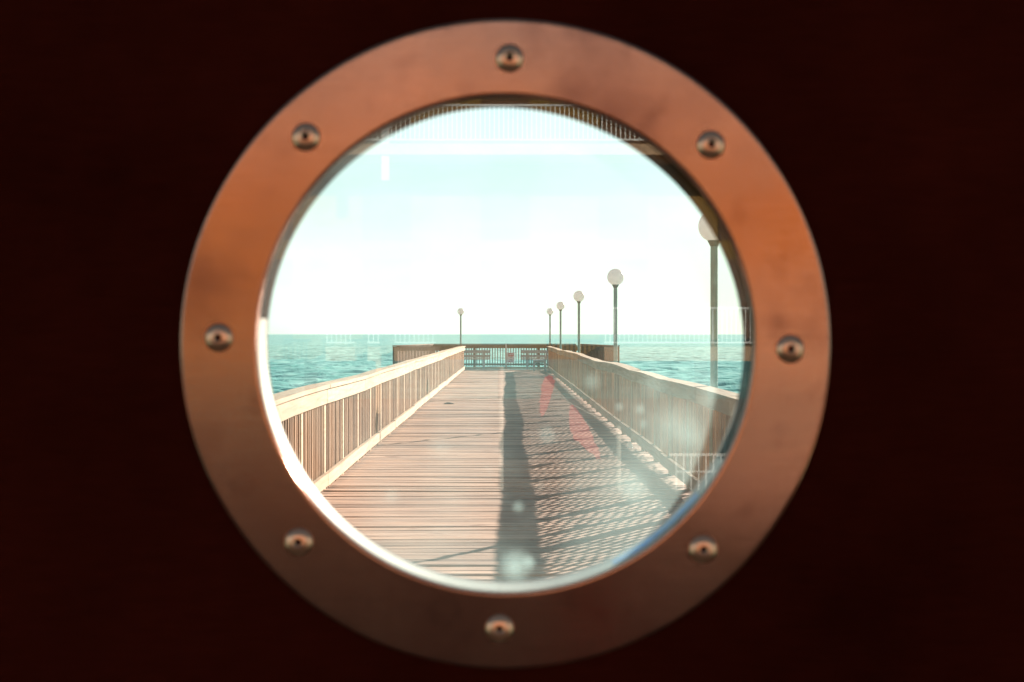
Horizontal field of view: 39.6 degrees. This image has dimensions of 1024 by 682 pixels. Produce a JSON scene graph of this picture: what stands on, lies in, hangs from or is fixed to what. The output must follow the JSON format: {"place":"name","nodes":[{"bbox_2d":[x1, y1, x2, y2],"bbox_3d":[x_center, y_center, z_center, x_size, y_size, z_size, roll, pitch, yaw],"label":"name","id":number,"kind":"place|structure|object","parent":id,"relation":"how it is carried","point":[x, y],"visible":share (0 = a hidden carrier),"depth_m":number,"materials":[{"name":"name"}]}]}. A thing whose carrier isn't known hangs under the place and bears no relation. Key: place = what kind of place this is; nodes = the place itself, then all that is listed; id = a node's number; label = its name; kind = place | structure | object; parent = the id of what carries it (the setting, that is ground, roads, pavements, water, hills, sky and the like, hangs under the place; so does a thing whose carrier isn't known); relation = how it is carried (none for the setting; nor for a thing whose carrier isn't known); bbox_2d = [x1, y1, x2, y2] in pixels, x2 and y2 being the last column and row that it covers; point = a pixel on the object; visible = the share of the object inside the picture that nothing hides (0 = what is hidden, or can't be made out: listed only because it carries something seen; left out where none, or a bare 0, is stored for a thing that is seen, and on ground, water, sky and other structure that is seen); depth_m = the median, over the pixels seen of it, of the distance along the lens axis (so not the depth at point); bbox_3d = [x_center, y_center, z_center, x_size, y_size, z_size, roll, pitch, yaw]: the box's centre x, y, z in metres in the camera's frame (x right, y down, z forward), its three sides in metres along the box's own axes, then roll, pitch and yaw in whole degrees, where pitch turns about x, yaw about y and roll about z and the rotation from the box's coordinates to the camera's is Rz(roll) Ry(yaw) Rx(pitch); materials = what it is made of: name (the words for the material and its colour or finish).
{"place":"outdoors","nodes":[
{"label":"outdoors","id":0,"kind":"place"},
{"bbox_2d":[457,308,463,343],"bbox_3d":[-2.209,0.169,61.343,0.290,3.180,0.290,0,0,0],"label":"street lamp","id":1,"kind":"object","parent":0,"point":[460,311],"visible":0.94,"depth_m":61.31,"materials":[{"name":"grey metal"}]},
{"bbox_2d":[267,334,742,393],"bbox_3d":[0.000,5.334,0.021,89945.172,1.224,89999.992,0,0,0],"label":"sea","id":2,"kind":"structure","parent":0,"point":[297,360],"depth_m":399.55,"materials":[{"name":"teal liquid"}]},
{"bbox_2d":[268,108,742,333],"label":"sky","id":3,"kind":"structure","parent":0,"point":[500,216],"materials":[{"name":"white"}]},
{"bbox_2d":[547,308,552,343],"bbox_3d":[1.641,0.169,61.359,0.290,3.180,0.290,0,0,0],"label":"street lamp","id":4,"kind":"object","parent":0,"point":[549,311],"visible":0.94,"depth_m":61.33,"materials":[{"name":"grey metal"}]},
{"bbox_2d":[627,441,632,447],"bbox_3d":[1.548,1.355,18.613,0.082,0.090,0.054,0,0,9],"label":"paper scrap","id":5,"kind":"object","parent":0,"point":[630,445],"visible":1,"depth_m":18.60,"materials":[{"name":"white paper"}]},
{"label":"pier substructure","id":6,"kind":"structure","parent":0,"visible":0},
{"bbox_2d":[321,369,691,581],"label":"pier deck","id":7,"kind":"structure","parent":6,"relation":"on","point":[504,475],"depth_m":14.07,"materials":[{"name":"brown wood"}]},
{"bbox_2d":[273,346,465,492],"bbox_3d":[-1.878,0.918,29.972,0.171,1.199,57.244,0,0,0],"label":"pier railing","id":8,"kind":"object","parent":7,"relation":"attached to","point":[335,430],"visible":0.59,"depth_m":16.07,"materials":[{"name":"brown wood"}]},
{"bbox_2d":[392,344,433,363],"bbox_3d":[-3.856,0.836,56.442,0.140,1.392,9.261,0,0,5],"label":"shoulder railing","id":9,"kind":"object","parent":7,"relation":"attached to","point":[410,354],"visible":0.24,"depth_m":55.17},
{"bbox_2d":[395,345,453,363],"bbox_3d":[-3.192,0.858,51.822,2.155,1.392,0.200,0,0,0],"label":"return railing","id":10,"kind":"object","parent":7,"relation":"attached to","point":[415,349],"visible":0.43,"depth_m":51.79,"materials":[{"name":"brown wood"}]},
{"bbox_2d":[464,350,489,368],"bbox_3d":[-1.651,0.796,60.573,1.400,0.837,0.610,0,0,0],"label":"park bench","id":11,"kind":"object","parent":7,"relation":"on","point":[479,351],"visible":0.53,"depth_m":60.35,"materials":[{"name":"grey wood"}]},
{"bbox_2d":[433,344,576,366],"bbox_3d":[-0.312,0.810,61.066,6.170,1.400,0.255,0,0,0],"label":"end railing","id":12,"kind":"object","parent":7,"relation":"attached to","point":[505,346],"visible":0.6,"depth_m":61.02,"materials":[{"name":"brown wood"}]},
{"bbox_2d":[507,353,514,362],"bbox_3d":[-0.057,0.716,60.984,0.330,0.430,0.017,0,0,0],"label":"notice sign","id":13,"kind":"object","parent":12,"relation":"attached to","point":[510,357],"visible":1,"depth_m":60.98,"materials":[{"name":"white"}]},
{"bbox_2d":[465,367,546,368],"bbox_3d":[-0.252,1.155,60.961,6.100,0.088,0.090,0,0,0],"label":"kerb board","id":14,"kind":"object","parent":7,"relation":"on","point":[503,367],"visible":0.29,"depth_m":60.91,"materials":[{"name":"brown wood"}]},
{"bbox_2d":[521,350,547,369],"bbox_3d":[1.109,0.796,60.585,1.420,0.837,0.610,0,0,0],"label":"park bench","id":15,"kind":"object","parent":7,"relation":"on","point":[531,351],"visible":0.55,"depth_m":60.36,"materials":[{"name":"grey wood"}]},
{"bbox_2d":[533,351,547,370],"bbox_3d":[1.165,0.808,58.010,0.610,0.837,1.300,0,0,0],"label":"park bench","id":16,"kind":"object","parent":7,"relation":"on","point":[539,361],"visible":0.98,"depth_m":57.57,"materials":[{"name":"grey wood"}]},
{"bbox_2d":[558,345,613,361],"bbox_3d":[2.763,0.858,51.846,2.155,1.392,0.200,0,0,0],"label":"return railing","id":17,"kind":"object","parent":7,"relation":"attached to","point":[593,349],"visible":0.33,"depth_m":51.77,"materials":[{"name":"brown wood"}]},
{"bbox_2d":[580,344,619,362],"bbox_3d":[3.389,0.836,56.472,0.140,1.392,9.261,0,0,-6],"label":"shoulder railing","id":18,"kind":"object","parent":7,"relation":"attached to","point":[595,352],"visible":0.26,"depth_m":55.11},
{"bbox_2d":[547,346,737,490],"bbox_3d":[1.630,0.917,29.987,0.170,1.201,57.244,0,0,0],"label":"pier railing","id":19,"kind":"object","parent":7,"relation":"attached to","point":[678,428],"visible":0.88,"depth_m":16.16,"materials":[{"name":"brown wood"}]},
{"bbox_2d":[556,302,564,348],"bbox_3d":[1.681,0.226,49.209,0.290,3.180,0.290,0,0,0],"label":"street lamp","id":20,"kind":"object","parent":19,"relation":"attached to","point":[560,306],"visible":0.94,"depth_m":49.17,"materials":[{"name":"grey metal"}]},
{"bbox_2d":[573,291,584,352],"bbox_3d":[1.733,0.285,36.809,0.290,3.180,0.290,0,0,0],"label":"street lamp","id":21,"kind":"object","parent":19,"relation":"attached to","point":[578,296],"visible":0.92,"depth_m":36.77,"materials":[{"name":"grey metal"}]},
{"bbox_2d":[607,269,623,361],"bbox_3d":[1.784,0.344,24.509,0.290,3.180,0.290,0,0,0],"label":"street lamp","id":22,"kind":"object","parent":19,"relation":"attached to","point":[615,278],"visible":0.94,"depth_m":24.47,"materials":[{"name":"grey metal"}]},
{"bbox_2d":[698,216,718,387],"bbox_3d":[1.841,0.399,12.960,0.290,3.180,0.290,0,0,0],"label":"street lamp","id":23,"kind":"object","parent":19,"relation":"attached to","point":[706,232],"visible":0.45,"depth_m":12.93,"materials":[{"name":"grey metal"}]},
{"bbox_3d":[2.005,-0.944,-1.298,16.000,5.100,4.596,0,0,0],"label":"gatehouse wall","id":24,"kind":"object","parent":7,"relation":"on","visible":0},
{"bbox_2d":[0,0,1023,681],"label":"porthole door","id":25,"kind":"structure","parent":24,"relation":"attached to","point":[846,176],"depth_m":0.87,"materials":[{"name":"red paint"}]},
{"bbox_2d":[0,0,1023,681],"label":"door panel","id":26,"kind":"structure","parent":25,"relation":"in","point":[895,128],"depth_m":0.87,"materials":[{"name":"red paint"}]}
]}

